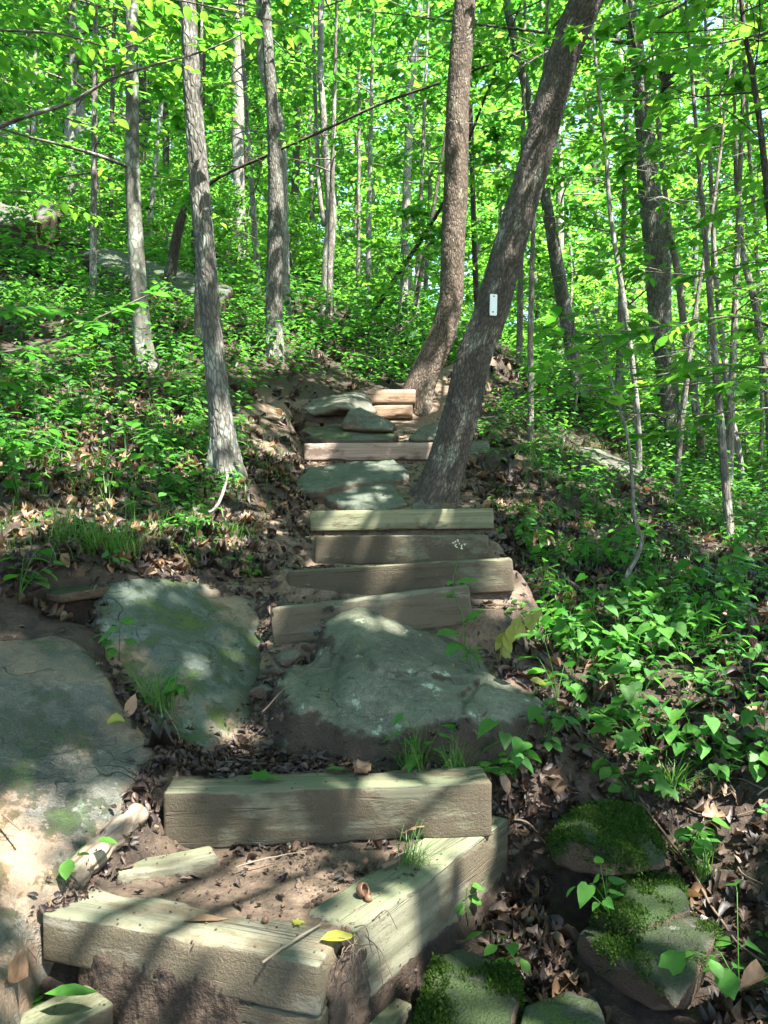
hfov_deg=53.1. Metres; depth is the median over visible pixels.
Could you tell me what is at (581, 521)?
woodland plant
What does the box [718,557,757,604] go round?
woodland plant
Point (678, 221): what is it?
forest tree
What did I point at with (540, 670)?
heart leaf plant
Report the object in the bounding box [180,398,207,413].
bank seedling
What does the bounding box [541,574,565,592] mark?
woodland plant
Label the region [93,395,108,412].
bank seedling
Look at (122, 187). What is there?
understory shrub
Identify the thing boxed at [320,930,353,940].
fallen leaf
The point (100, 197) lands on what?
understory shrub
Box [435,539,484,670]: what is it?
flowering weed
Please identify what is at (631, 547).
woodland plant
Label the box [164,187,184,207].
understory shrub
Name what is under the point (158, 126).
slope tree
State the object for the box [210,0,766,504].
leaning tree
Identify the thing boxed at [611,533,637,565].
woodland plant
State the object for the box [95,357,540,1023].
path
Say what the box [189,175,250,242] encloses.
understory shrub
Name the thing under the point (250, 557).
broadleaf plant
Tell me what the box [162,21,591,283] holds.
arching tree
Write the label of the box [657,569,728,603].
woodland plant
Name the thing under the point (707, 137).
overhanging tree
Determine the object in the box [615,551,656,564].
woodland plant
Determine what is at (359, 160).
straight thin tree
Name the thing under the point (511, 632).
wilted plant
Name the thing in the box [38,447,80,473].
bank seedling
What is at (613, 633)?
woodland plant
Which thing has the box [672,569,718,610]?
woodland plant
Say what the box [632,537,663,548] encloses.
woodland plant
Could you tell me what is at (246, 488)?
grass
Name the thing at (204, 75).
dark tree
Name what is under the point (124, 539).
grass tuft
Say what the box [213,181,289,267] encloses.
understory shrub
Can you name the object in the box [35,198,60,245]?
boulder
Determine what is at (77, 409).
bank seedling
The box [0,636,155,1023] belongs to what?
bedrock slab
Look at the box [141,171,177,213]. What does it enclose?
understory shrub
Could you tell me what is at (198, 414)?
bank seedling
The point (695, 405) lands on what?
curving tree
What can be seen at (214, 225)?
understory shrub
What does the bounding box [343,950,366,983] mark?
rootlet
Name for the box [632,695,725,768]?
heart leaf plant
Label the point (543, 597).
woodland plant
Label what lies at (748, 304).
forest tree
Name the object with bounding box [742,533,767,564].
woodland plant
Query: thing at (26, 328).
bank seedling
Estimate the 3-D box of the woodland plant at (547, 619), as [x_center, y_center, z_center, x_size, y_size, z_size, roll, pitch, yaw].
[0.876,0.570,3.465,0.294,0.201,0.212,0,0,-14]
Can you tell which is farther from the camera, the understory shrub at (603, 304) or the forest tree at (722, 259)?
the forest tree at (722, 259)
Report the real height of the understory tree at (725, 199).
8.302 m
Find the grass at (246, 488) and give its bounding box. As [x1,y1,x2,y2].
[0,330,767,628]
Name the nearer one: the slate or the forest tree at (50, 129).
the slate
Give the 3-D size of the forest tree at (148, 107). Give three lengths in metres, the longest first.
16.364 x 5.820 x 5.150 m
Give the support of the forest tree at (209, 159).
on the ground at (14, 614)
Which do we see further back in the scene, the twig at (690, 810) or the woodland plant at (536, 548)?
the woodland plant at (536, 548)
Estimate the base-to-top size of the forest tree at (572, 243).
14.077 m
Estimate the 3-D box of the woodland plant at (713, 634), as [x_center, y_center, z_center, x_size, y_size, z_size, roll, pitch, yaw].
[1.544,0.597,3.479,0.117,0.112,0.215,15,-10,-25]
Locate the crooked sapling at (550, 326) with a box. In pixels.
[465,306,767,600]
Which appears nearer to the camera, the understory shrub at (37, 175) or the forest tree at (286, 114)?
the understory shrub at (37, 175)
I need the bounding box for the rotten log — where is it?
[58,803,148,889]
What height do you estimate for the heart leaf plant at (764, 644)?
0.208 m
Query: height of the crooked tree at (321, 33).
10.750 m
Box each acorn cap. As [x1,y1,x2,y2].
[262,916,268,923]
[362,857,367,863]
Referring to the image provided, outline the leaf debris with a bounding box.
[3,438,767,1023]
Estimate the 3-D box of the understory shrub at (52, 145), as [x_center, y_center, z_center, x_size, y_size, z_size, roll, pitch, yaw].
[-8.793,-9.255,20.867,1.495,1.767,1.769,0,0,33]
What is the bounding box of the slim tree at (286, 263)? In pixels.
[138,0,349,319]
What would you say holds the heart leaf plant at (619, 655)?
on the ground at (14, 614)
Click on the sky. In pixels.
(718, 22)
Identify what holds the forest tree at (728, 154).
on the ground at (14, 614)
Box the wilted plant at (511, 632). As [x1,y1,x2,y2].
[495,609,554,658]
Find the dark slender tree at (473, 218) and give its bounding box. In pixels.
[367,0,550,306]
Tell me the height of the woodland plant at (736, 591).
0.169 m
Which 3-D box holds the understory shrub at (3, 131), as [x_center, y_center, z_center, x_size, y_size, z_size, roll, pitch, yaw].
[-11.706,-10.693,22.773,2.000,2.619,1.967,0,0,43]
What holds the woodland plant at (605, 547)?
on the ground at (14, 614)
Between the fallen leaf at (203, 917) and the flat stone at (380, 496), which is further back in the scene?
the flat stone at (380, 496)
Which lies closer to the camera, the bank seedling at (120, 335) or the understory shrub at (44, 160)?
the bank seedling at (120, 335)
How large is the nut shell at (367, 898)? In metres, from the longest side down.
0.022 x 0.022 x 0.017 m
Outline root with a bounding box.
[263,404,312,428]
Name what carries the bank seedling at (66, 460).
on the ground at (14, 614)
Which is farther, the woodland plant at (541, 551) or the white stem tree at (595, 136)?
the white stem tree at (595, 136)
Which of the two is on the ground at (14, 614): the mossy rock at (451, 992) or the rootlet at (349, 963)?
the mossy rock at (451, 992)
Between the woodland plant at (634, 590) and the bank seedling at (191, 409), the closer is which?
the woodland plant at (634, 590)
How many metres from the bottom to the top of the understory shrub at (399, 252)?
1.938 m
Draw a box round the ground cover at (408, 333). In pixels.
[0,157,767,938]
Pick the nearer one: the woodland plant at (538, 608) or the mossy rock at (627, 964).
the mossy rock at (627, 964)
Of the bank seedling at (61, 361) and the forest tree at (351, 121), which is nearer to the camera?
the bank seedling at (61, 361)
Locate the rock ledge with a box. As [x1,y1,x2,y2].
[46,582,114,602]
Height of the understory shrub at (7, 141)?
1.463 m
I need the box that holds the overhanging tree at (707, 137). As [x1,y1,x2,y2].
[531,0,767,287]
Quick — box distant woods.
[6,0,767,403]
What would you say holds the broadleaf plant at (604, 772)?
on the ground at (14, 614)
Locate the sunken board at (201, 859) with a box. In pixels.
[116,846,217,883]
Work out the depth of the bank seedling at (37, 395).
5.42 m
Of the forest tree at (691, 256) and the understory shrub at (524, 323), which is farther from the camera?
the forest tree at (691, 256)
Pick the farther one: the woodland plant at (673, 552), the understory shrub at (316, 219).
the understory shrub at (316, 219)
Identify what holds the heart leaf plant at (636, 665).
on the ground at (14, 614)
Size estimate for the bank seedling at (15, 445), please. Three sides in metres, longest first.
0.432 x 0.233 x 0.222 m
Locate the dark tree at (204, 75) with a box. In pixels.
[110,0,234,276]
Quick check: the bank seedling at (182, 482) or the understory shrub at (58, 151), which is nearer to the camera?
the bank seedling at (182, 482)
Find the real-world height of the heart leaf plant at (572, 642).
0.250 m
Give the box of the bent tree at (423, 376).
[402,0,695,416]
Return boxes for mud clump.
[326,942,370,1023]
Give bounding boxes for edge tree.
[510,0,767,235]
[588,0,767,488]
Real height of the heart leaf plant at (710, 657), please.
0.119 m
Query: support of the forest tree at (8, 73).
on the ground at (14, 614)
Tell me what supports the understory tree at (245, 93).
on the ground at (14, 614)
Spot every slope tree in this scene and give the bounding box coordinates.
[0,0,209,198]
[0,1,120,176]
[4,11,149,137]
[10,0,245,234]
[36,0,243,236]
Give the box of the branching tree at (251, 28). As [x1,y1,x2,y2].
[0,0,311,236]
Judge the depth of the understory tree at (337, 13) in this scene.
12.37 m
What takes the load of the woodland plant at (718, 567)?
on the ground at (14, 614)
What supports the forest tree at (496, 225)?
on the ground at (14, 614)
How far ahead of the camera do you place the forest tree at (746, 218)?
28.02 m
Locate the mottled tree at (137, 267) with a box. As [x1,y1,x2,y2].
[0,0,492,371]
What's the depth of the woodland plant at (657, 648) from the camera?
3.57 m
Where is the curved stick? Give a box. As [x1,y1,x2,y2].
[183,474,228,520]
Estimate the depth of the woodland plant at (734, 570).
4.39 m
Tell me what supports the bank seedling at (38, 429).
on the ground at (14, 614)
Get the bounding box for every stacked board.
[367,389,415,405]
[373,404,412,418]
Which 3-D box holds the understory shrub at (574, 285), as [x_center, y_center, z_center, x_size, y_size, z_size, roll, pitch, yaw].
[3.428,-3.685,13.387,2.845,3.332,2.335,0,0,29]
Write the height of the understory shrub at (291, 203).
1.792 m
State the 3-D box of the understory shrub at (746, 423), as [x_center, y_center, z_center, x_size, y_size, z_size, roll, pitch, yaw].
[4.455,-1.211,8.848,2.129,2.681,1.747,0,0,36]
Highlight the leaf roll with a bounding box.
[352,759,370,773]
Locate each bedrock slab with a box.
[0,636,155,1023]
[91,578,263,752]
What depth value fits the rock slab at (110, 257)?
10.33 m
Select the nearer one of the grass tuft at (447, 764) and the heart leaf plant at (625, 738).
the grass tuft at (447, 764)
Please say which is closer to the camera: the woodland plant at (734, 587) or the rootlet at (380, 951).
the rootlet at (380, 951)
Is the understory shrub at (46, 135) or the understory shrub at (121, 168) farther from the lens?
the understory shrub at (46, 135)
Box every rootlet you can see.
[332,943,358,979]
[337,946,344,981]
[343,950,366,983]
[345,938,357,994]
[348,948,365,986]
[354,925,371,950]
[357,944,392,977]
[368,938,383,989]
[372,910,396,928]
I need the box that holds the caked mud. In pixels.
[78,954,251,1023]
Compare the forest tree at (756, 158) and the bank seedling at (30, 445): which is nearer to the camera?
the bank seedling at (30, 445)
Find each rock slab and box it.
[81,248,233,311]
[578,447,645,482]
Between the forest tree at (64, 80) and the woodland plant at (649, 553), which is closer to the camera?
the woodland plant at (649, 553)
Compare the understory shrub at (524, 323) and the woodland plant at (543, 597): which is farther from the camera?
the understory shrub at (524, 323)
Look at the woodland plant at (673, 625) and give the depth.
3.52 m
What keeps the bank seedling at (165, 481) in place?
on the ground at (14, 614)
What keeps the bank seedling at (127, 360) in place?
on the ground at (14, 614)
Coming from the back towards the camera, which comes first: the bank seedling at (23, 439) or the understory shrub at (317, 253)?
the understory shrub at (317, 253)
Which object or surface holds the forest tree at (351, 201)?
on the ground at (14, 614)
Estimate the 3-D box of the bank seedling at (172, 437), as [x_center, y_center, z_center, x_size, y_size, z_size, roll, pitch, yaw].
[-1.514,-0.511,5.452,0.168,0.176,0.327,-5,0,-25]
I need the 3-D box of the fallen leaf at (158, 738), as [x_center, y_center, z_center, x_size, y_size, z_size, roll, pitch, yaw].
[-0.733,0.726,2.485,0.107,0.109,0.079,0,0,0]
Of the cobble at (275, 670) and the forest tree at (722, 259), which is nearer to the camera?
the cobble at (275, 670)
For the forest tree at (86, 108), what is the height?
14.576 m
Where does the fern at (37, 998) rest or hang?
on the ground at (14, 614)
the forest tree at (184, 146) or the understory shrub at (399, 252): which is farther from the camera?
the forest tree at (184, 146)
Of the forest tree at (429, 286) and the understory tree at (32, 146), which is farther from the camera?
the forest tree at (429, 286)
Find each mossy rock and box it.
[408,948,527,1023]
[544,796,668,877]
[575,908,723,1010]
[588,870,696,934]
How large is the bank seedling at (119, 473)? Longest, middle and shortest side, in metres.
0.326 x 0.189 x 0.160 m
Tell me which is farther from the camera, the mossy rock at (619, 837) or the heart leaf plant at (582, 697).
the heart leaf plant at (582, 697)
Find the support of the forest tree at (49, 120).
on the ground at (14, 614)
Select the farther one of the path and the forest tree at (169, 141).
the forest tree at (169, 141)
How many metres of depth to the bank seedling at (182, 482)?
4.57 m
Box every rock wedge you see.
[301,390,377,423]
[341,407,394,432]
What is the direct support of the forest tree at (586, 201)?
on the ground at (14, 614)
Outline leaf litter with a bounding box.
[0,189,767,1023]
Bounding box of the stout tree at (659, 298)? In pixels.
[345,0,767,464]
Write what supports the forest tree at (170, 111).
on the ground at (14, 614)
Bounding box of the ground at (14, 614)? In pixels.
[0,188,767,1023]
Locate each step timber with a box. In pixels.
[20,985,113,1023]
[43,887,340,1015]
[163,766,491,848]
[237,1003,327,1023]
[270,584,472,643]
[287,557,513,594]
[304,442,432,460]
[308,815,507,996]
[310,508,493,530]
[314,535,488,564]
[369,998,411,1023]
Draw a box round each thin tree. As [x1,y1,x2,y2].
[286,0,447,305]
[317,0,431,311]
[428,0,688,445]
[590,0,767,492]
[600,0,767,455]
[610,0,767,494]
[631,0,767,441]
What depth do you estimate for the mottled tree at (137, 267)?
6.95 m
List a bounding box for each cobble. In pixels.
[249,684,273,698]
[267,665,284,676]
[275,650,300,667]
[301,643,317,651]
[495,534,506,539]
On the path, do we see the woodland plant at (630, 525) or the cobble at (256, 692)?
the cobble at (256, 692)
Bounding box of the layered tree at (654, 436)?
[552,303,767,445]
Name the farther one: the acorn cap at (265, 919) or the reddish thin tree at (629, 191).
the reddish thin tree at (629, 191)
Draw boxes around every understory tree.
[0,0,65,119]
[0,0,252,296]
[0,4,87,183]
[0,8,66,168]
[43,0,302,355]
[153,0,328,288]
[242,0,398,317]
[336,0,507,331]
[399,1,618,374]
[467,0,762,421]
[576,0,767,502]
[582,0,767,541]
[650,0,767,418]
[662,71,767,447]
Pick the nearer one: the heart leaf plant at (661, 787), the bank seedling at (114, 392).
the heart leaf plant at (661, 787)
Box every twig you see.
[2,814,20,830]
[163,705,180,746]
[235,851,306,867]
[262,667,333,712]
[262,924,320,963]
[381,853,405,868]
[513,818,545,844]
[638,795,767,963]
[680,807,758,817]
[729,778,763,789]
[737,865,762,883]
[757,787,767,795]
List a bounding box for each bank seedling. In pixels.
[0,405,14,428]
[0,419,28,441]
[0,420,22,441]
[0,420,30,460]
[0,429,60,462]
[0,450,25,476]
[2,429,27,456]
[3,320,32,338]
[3,377,23,397]
[5,300,23,315]
[8,326,38,340]
[15,315,51,329]
[18,318,38,336]
[21,388,51,413]
[22,471,49,492]
[29,422,56,436]
[31,429,78,468]
[32,431,72,466]
[34,398,67,442]
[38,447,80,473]
[40,399,81,422]
[45,317,75,334]
[52,359,70,369]
[60,399,79,422]
[63,351,104,377]
[66,380,76,388]
[66,449,111,479]
[72,390,100,417]
[74,412,101,424]
[78,333,92,349]
[86,342,110,361]
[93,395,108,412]
[93,465,152,491]
[94,449,122,475]
[97,330,131,350]
[108,371,136,401]
[113,393,132,407]
[116,346,130,364]
[121,391,157,415]
[122,348,148,379]
[126,421,174,453]
[127,445,190,493]
[131,372,161,390]
[131,423,175,454]
[134,436,160,462]
[137,438,172,460]
[147,418,176,436]
[154,439,202,462]
[156,364,199,396]
[157,343,181,357]
[157,382,182,405]
[157,429,184,446]
[163,366,191,380]
[166,479,183,493]
[172,470,198,497]
[176,295,193,315]
[178,480,210,504]
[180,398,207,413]
[180,404,201,421]
[185,384,199,402]
[193,408,208,422]
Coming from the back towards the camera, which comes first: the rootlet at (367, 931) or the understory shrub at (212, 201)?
the understory shrub at (212, 201)
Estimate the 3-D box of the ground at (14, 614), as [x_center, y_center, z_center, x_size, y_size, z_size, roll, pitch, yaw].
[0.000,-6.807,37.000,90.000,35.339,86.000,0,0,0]
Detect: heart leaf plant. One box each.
[477,716,544,782]
[503,608,563,649]
[513,633,575,703]
[527,675,598,731]
[537,706,579,751]
[540,606,589,635]
[547,608,597,661]
[547,668,591,705]
[567,614,641,660]
[578,652,612,681]
[586,715,656,762]
[588,646,645,677]
[589,577,653,623]
[598,648,692,697]
[599,663,659,720]
[603,687,671,735]
[612,619,658,659]
[621,591,686,637]
[623,657,684,689]
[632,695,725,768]
[635,759,697,801]
[657,721,707,752]
[663,634,695,671]
[670,669,714,707]
[671,661,726,690]
[677,604,739,644]
[681,680,759,744]
[687,643,745,666]
[706,667,767,702]
[706,735,760,780]
[708,727,767,753]
[719,623,759,660]
[723,732,767,781]
[726,651,767,701]
[737,690,767,742]
[758,635,767,671]
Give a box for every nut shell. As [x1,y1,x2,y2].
[356,882,369,898]
[364,893,371,902]
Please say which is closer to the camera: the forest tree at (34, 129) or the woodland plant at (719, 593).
the woodland plant at (719, 593)
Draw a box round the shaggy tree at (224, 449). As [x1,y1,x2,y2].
[0,0,507,481]
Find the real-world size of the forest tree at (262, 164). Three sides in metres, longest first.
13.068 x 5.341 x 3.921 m
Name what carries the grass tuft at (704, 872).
on the ground at (14, 614)
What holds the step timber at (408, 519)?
on the path
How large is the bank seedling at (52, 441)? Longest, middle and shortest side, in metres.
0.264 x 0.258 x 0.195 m
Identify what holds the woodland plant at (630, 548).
on the ground at (14, 614)
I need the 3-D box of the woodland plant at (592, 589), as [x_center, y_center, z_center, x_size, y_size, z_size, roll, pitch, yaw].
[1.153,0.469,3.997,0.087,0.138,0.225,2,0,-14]
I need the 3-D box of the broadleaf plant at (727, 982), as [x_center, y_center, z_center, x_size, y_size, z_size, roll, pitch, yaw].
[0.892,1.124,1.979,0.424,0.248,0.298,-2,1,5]
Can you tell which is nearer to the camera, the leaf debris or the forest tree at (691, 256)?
the leaf debris
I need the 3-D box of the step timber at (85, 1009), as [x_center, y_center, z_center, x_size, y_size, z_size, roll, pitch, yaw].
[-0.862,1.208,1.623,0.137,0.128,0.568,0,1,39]
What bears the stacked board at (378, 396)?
on the stacked board at (395, 411)
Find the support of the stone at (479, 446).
on the ground at (14, 614)
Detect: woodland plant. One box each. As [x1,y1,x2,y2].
[487,493,531,514]
[497,523,534,544]
[505,509,542,528]
[511,599,567,629]
[514,524,547,553]
[519,535,564,564]
[523,557,557,605]
[528,600,548,639]
[529,542,556,571]
[539,615,617,657]
[540,589,588,617]
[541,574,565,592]
[542,564,572,599]
[543,601,617,647]
[545,504,573,524]
[555,547,602,565]
[556,587,574,612]
[556,614,583,640]
[558,535,621,570]
[573,510,605,533]
[573,529,594,552]
[573,603,652,646]
[575,573,636,617]
[576,490,613,509]
[578,503,595,531]
[578,533,607,556]
[581,543,616,565]
[582,497,619,515]
[587,497,631,521]
[589,588,616,610]
[593,580,655,621]
[600,613,624,637]
[605,547,632,563]
[607,625,621,653]
[608,522,643,540]
[609,548,641,568]
[609,571,639,592]
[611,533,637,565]
[611,540,653,560]
[614,496,637,525]
[614,629,659,658]
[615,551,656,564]
[615,608,675,656]
[622,568,657,592]
[624,523,638,536]
[624,621,651,644]
[627,518,664,550]
[628,596,672,613]
[629,553,662,567]
[629,572,665,598]
[631,551,657,575]
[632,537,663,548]
[635,540,683,560]
[638,637,662,654]
[639,509,653,521]
[640,576,667,604]
[651,540,672,554]
[654,614,690,651]
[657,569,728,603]
[660,540,698,578]
[662,572,697,598]
[663,579,688,609]
[664,591,699,623]
[669,568,691,595]
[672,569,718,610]
[674,560,716,585]
[674,593,705,612]
[674,612,696,631]
[675,554,763,595]
[678,496,708,512]
[680,600,736,644]
[681,628,722,653]
[696,590,730,614]
[704,555,764,579]
[704,559,727,573]
[705,595,767,622]
[707,632,740,653]
[713,528,752,549]
[715,556,745,601]
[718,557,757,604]
[720,596,767,622]
[722,596,747,630]
[724,559,742,582]
[727,576,751,597]
[728,541,767,575]
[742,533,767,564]
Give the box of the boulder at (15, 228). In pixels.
[0,202,37,244]
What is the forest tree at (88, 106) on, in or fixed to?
on the ground at (14, 614)
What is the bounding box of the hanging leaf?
[658,71,675,92]
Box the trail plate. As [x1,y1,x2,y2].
[490,294,496,315]
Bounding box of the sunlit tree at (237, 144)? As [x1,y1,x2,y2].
[179,0,420,262]
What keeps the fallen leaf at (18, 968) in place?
on the bedrock slab at (58, 684)
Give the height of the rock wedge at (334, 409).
0.409 m
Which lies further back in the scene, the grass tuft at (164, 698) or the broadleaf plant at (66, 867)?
the grass tuft at (164, 698)
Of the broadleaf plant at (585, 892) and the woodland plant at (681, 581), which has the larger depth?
the woodland plant at (681, 581)
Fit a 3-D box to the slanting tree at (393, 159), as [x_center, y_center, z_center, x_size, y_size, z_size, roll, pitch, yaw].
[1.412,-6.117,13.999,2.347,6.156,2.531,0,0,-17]
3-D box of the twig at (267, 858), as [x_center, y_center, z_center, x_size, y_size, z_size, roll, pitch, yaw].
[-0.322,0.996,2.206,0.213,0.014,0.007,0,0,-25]
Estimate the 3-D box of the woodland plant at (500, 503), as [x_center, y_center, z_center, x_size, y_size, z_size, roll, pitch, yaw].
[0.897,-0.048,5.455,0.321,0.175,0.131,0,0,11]
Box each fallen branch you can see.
[519,552,585,594]
[657,605,761,633]
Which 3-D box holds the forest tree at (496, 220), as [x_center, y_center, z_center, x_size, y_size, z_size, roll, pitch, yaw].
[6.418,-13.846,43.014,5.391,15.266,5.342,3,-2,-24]
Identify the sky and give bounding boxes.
[9,0,767,350]
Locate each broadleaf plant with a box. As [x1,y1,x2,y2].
[0,419,22,503]
[0,537,66,595]
[56,837,117,879]
[89,617,137,661]
[150,675,188,700]
[158,492,222,533]
[236,555,261,581]
[382,713,455,772]
[446,636,480,667]
[454,882,484,921]
[464,931,529,973]
[566,856,625,913]
[576,744,664,801]
[658,879,767,999]
[674,816,730,856]
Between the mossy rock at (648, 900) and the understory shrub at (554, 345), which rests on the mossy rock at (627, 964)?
the mossy rock at (648, 900)
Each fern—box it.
[31,986,42,1007]
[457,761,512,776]
[571,706,622,728]
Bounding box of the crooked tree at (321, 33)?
[307,0,437,316]
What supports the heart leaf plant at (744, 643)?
on the ground at (14, 614)
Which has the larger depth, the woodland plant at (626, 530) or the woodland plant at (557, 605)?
the woodland plant at (626, 530)
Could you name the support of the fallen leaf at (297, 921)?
on the step timber at (229, 956)
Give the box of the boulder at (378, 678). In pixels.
[267,607,552,768]
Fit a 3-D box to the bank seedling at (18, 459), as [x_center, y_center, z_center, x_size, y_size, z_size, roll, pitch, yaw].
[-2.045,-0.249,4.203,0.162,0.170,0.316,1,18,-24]
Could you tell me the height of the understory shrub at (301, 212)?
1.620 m
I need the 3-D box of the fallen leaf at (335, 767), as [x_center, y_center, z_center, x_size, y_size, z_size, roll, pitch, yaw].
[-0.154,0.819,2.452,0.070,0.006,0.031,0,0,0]
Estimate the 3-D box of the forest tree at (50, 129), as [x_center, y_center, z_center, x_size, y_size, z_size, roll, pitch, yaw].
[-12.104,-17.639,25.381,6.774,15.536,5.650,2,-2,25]
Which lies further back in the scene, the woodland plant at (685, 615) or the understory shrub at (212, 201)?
the understory shrub at (212, 201)
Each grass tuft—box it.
[15,490,119,542]
[24,499,159,556]
[95,509,172,561]
[122,649,213,716]
[221,514,259,538]
[368,719,452,770]
[387,819,454,869]
[426,734,486,768]
[630,748,721,799]
[664,831,733,882]
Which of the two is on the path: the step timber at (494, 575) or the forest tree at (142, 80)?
the step timber at (494, 575)
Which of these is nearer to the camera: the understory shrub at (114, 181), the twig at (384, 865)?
the twig at (384, 865)
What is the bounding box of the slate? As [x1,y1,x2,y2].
[302,426,398,442]
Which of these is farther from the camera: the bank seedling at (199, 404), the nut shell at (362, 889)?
the bank seedling at (199, 404)
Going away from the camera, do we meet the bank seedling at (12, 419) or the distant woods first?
the bank seedling at (12, 419)
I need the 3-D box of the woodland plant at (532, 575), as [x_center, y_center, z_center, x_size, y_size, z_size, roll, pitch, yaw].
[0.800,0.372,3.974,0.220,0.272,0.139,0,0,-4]
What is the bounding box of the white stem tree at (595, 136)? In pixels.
[441,0,707,470]
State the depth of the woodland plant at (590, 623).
3.61 m
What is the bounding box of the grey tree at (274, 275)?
[154,0,318,362]
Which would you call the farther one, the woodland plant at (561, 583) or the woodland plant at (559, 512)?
the woodland plant at (559, 512)
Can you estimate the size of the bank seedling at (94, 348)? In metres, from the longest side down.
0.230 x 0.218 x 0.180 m
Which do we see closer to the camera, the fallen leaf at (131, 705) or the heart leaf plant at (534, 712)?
the fallen leaf at (131, 705)
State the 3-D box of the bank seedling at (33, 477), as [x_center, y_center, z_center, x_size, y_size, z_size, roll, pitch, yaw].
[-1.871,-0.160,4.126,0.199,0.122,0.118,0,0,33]
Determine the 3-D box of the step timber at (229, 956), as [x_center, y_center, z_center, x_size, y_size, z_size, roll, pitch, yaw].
[-0.475,1.058,1.875,0.740,0.127,0.156,0,0,17]
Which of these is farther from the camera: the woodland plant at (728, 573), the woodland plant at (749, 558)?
the woodland plant at (749, 558)
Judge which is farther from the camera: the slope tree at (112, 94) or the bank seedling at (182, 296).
the slope tree at (112, 94)
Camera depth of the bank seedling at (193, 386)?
6.45 m
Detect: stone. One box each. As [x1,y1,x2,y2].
[297,460,409,503]
[324,483,407,510]
[409,423,438,442]
[412,502,438,508]
[470,440,489,454]
[520,992,605,1023]
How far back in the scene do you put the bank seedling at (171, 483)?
4.57 m
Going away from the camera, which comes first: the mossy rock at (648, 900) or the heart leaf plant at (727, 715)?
the mossy rock at (648, 900)
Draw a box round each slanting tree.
[370,3,537,323]
[385,0,536,332]
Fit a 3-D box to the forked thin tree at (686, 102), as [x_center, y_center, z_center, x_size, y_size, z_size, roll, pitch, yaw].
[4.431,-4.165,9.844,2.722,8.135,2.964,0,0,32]
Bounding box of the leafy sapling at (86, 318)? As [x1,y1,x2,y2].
[0,285,170,395]
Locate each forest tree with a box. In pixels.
[0,0,109,114]
[0,0,117,111]
[0,0,150,171]
[0,0,237,216]
[0,1,176,199]
[0,25,89,141]
[1,0,125,160]
[7,2,67,171]
[7,13,88,163]
[20,5,124,161]
[23,83,113,191]
[42,0,179,190]
[50,0,187,194]
[86,7,182,167]
[98,0,244,170]
[98,7,251,209]
[99,19,162,194]
[139,0,346,124]
[144,40,230,199]
[146,43,178,206]
[146,48,188,202]
[151,48,264,192]
[168,1,313,240]
[174,1,302,215]
[174,100,248,219]
[206,0,367,261]
[206,1,328,220]
[214,26,308,202]
[223,7,402,260]
[231,98,308,215]
[244,13,382,243]
[258,0,515,314]
[287,7,438,268]
[288,55,365,255]
[289,56,399,266]
[290,0,492,303]
[314,6,426,272]
[335,0,534,317]
[351,23,445,247]
[361,0,504,294]
[411,68,487,295]
[411,84,489,314]
[413,80,526,297]
[421,0,569,305]
[437,10,584,331]
[448,0,704,364]
[464,141,528,313]
[465,0,607,341]
[469,114,584,321]
[491,0,720,372]
[511,143,591,349]
[532,1,765,356]
[535,127,616,310]
[572,1,767,328]
[572,12,731,306]
[608,145,671,303]
[609,0,767,392]
[627,140,702,360]
[641,166,739,368]
[672,54,766,352]
[672,99,767,327]
[686,0,767,361]
[707,3,767,329]
[714,49,767,364]
[720,256,753,363]
[738,216,767,363]
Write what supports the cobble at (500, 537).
on the path
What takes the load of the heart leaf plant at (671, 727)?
on the ground at (14, 614)
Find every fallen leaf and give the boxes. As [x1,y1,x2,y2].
[8,948,27,982]
[45,983,97,995]
[107,713,124,723]
[124,693,136,716]
[144,718,175,747]
[182,914,226,920]
[250,769,280,779]
[292,918,305,924]
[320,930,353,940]
[326,766,344,769]
[401,826,423,832]
[500,773,510,793]
[530,677,545,684]
[740,959,767,987]
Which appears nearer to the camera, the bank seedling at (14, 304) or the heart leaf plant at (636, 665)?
the heart leaf plant at (636, 665)
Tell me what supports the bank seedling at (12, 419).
on the ground at (14, 614)
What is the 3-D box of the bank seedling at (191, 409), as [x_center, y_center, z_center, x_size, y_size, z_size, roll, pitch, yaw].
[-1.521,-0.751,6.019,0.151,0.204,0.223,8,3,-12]
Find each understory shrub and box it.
[0,101,53,186]
[0,115,14,150]
[0,129,46,235]
[0,129,57,217]
[1,125,42,177]
[18,119,61,179]
[23,132,61,178]
[32,137,119,227]
[33,137,145,248]
[37,138,90,180]
[49,130,98,185]
[58,159,107,207]
[60,116,145,220]
[87,145,150,198]
[99,166,145,200]
[101,195,214,265]
[124,160,189,225]
[141,169,188,217]
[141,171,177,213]
[141,180,169,208]
[159,169,248,240]
[160,196,232,259]
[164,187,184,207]
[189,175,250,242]
[211,183,259,242]
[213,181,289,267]
[234,191,267,237]
[239,194,313,259]
[244,202,342,287]
[256,183,320,243]
[257,201,314,256]
[265,192,323,264]
[290,199,325,254]
[303,240,351,279]
[306,228,348,268]
[326,202,474,333]
[333,209,395,281]
[333,242,413,294]
[337,217,384,278]
[353,236,413,282]
[360,259,390,287]
[465,291,534,327]
[501,250,587,338]
[507,240,574,336]
[510,203,647,361]
[513,319,647,420]
[523,274,632,357]
[523,298,590,351]
[524,275,617,344]
[573,231,724,367]
[575,259,697,389]
[582,303,650,377]
[585,328,654,417]
[590,298,706,405]
[622,334,755,461]
[625,281,758,398]
[639,344,758,427]
[644,353,709,403]
[672,320,767,474]
[686,276,767,436]
[703,369,766,472]
[735,333,767,442]
[738,331,767,438]
[738,356,767,431]
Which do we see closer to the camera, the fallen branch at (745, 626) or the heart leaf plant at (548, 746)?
the heart leaf plant at (548, 746)
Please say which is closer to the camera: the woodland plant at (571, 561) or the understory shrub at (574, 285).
the woodland plant at (571, 561)
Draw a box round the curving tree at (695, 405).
[547,0,767,473]

